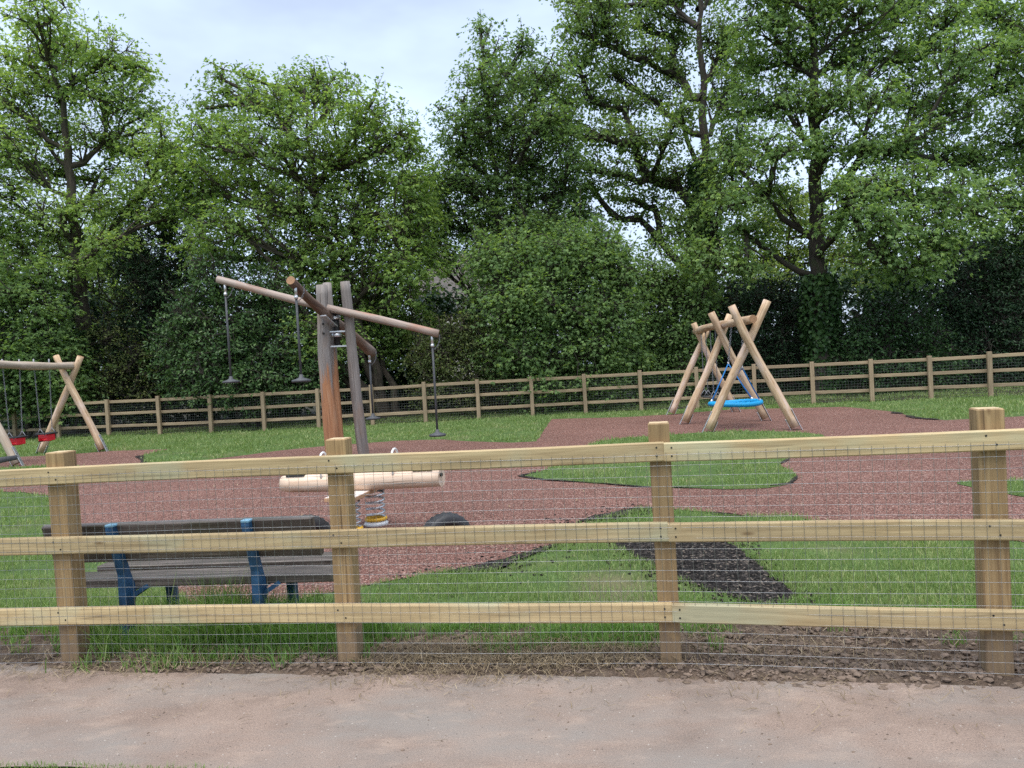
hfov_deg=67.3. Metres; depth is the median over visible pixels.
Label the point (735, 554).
stray rubber chips
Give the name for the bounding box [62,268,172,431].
thicket shrub
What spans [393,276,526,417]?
bramble shrub
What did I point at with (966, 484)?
grass island
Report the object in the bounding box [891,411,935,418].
chip edging
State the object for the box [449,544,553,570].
chip edging
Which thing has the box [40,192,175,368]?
lime tree
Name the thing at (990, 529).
wooden fence
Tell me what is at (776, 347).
holly tree
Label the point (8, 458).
balance board
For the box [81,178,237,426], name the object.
yew tree
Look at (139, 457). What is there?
chip edging
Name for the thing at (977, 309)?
yew tree
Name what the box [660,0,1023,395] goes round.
sycamore tree
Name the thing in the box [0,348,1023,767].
lawn
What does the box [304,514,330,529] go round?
tyre
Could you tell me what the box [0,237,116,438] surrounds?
sycamore sapling
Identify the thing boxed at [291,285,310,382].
pendulum swing
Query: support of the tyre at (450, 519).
on the rubber surface
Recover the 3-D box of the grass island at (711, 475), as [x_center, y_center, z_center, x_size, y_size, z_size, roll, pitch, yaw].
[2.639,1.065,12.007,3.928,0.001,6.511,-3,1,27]
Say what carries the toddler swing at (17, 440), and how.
hanging from the log swing at (10, 448)
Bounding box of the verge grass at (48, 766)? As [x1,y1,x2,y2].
[0,759,233,767]
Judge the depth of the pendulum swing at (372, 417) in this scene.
14.77 m
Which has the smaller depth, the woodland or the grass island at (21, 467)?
the grass island at (21, 467)
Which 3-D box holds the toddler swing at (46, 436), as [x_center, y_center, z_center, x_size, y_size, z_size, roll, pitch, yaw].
[-10.716,0.374,17.620,0.276,1.896,0.504,-3,1,9]
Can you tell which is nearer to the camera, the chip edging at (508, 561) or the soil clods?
the soil clods
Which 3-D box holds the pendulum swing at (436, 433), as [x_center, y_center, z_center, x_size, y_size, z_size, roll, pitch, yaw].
[-1.306,0.020,12.989,0.290,1.728,0.290,-3,1,0]
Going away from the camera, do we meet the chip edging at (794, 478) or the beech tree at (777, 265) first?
the chip edging at (794, 478)
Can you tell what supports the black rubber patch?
on the lawn at (622, 586)
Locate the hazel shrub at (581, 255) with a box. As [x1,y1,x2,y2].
[441,178,664,416]
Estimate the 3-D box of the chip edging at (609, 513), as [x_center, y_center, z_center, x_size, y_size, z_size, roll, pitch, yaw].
[1.060,1.253,7.480,1.082,0.001,0.335,-4,1,-21]
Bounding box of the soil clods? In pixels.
[6,596,1023,692]
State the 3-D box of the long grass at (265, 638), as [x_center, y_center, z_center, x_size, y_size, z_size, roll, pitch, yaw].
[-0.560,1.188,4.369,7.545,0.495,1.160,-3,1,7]
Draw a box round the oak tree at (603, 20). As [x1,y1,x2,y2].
[525,0,762,396]
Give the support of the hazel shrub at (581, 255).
on the woodland floor
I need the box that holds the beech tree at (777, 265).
[718,177,895,361]
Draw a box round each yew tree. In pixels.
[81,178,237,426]
[907,231,1023,385]
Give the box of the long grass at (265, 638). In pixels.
[0,562,1023,673]
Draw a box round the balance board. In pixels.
[0,455,17,462]
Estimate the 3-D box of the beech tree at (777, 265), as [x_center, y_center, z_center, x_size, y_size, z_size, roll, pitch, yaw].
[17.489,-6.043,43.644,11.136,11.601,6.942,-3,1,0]
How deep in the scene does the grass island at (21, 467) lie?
15.45 m
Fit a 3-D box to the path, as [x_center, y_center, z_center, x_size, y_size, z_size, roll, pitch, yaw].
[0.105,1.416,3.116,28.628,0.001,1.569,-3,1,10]
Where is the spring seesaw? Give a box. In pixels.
[279,448,444,528]
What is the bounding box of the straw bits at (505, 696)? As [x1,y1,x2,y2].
[7,666,1020,752]
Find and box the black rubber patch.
[617,542,794,602]
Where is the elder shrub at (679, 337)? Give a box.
[618,228,754,405]
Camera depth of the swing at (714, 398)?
18.00 m
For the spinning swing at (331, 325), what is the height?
3.437 m
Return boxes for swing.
[0,355,108,465]
[1,359,28,445]
[33,359,57,441]
[216,276,439,453]
[222,284,239,383]
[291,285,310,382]
[366,352,380,419]
[429,336,445,436]
[666,299,802,431]
[700,332,712,397]
[708,327,762,406]
[709,330,718,399]
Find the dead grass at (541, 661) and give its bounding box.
[0,624,1023,731]
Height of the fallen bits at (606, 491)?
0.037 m
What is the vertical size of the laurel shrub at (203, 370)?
6.360 m
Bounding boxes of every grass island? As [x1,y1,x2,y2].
[0,466,44,469]
[525,431,824,488]
[957,480,1023,495]
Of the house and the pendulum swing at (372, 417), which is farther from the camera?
the house
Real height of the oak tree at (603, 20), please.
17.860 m
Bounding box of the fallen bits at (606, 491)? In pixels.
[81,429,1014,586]
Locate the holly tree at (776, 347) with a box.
[675,242,809,397]
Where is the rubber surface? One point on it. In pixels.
(844, 421)
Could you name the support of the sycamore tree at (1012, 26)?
on the woodland floor
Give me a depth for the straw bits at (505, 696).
3.42 m
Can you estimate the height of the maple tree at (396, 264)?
12.732 m
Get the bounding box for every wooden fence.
[0,352,1023,437]
[0,407,1023,677]
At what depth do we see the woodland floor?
26.71 m
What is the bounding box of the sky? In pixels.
[0,0,1023,375]
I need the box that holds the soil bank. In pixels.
[0,624,1023,686]
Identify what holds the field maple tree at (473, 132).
on the woodland floor
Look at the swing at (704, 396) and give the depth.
18.90 m
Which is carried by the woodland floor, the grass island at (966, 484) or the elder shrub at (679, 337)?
the elder shrub at (679, 337)
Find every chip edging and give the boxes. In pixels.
[135,455,147,462]
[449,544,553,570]
[517,458,797,488]
[577,507,651,521]
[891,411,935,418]
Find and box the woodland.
[0,223,1022,429]
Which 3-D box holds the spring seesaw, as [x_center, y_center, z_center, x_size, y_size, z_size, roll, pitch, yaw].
[-1.463,1.017,7.424,1.674,0.787,0.843,-3,1,0]
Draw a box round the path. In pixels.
[0,662,1023,767]
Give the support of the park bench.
on the lawn at (622, 586)
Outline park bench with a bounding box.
[41,515,358,640]
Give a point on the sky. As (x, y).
(417, 45)
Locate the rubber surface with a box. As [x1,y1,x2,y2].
[0,407,1023,602]
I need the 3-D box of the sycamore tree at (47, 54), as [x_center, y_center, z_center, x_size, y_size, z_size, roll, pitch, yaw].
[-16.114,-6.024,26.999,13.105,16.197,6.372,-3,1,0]
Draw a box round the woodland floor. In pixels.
[0,375,1023,437]
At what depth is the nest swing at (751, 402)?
15.62 m
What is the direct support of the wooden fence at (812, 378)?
on the lawn at (622, 586)
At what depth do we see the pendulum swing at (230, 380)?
13.17 m
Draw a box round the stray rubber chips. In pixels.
[387,498,831,604]
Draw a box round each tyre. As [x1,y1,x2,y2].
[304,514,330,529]
[423,512,470,526]
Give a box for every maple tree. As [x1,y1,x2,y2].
[130,54,460,418]
[406,9,633,408]
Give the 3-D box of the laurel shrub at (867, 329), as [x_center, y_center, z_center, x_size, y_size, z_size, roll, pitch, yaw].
[12.065,-1.480,24.435,5.413,3.944,3.443,-3,1,0]
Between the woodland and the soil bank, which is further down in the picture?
the soil bank
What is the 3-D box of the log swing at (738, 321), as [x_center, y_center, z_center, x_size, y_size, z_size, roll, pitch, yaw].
[4.647,-0.368,17.318,1.970,2.627,5.790,-3,1,4]
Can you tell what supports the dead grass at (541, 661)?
on the soil bank
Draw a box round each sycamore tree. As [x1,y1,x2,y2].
[0,0,217,433]
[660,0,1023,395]
[955,0,1023,286]
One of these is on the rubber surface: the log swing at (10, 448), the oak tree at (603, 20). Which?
the log swing at (10, 448)
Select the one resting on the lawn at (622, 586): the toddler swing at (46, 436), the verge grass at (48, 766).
the verge grass at (48, 766)
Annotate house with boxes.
[410,253,530,390]
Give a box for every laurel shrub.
[136,233,348,428]
[807,278,983,393]

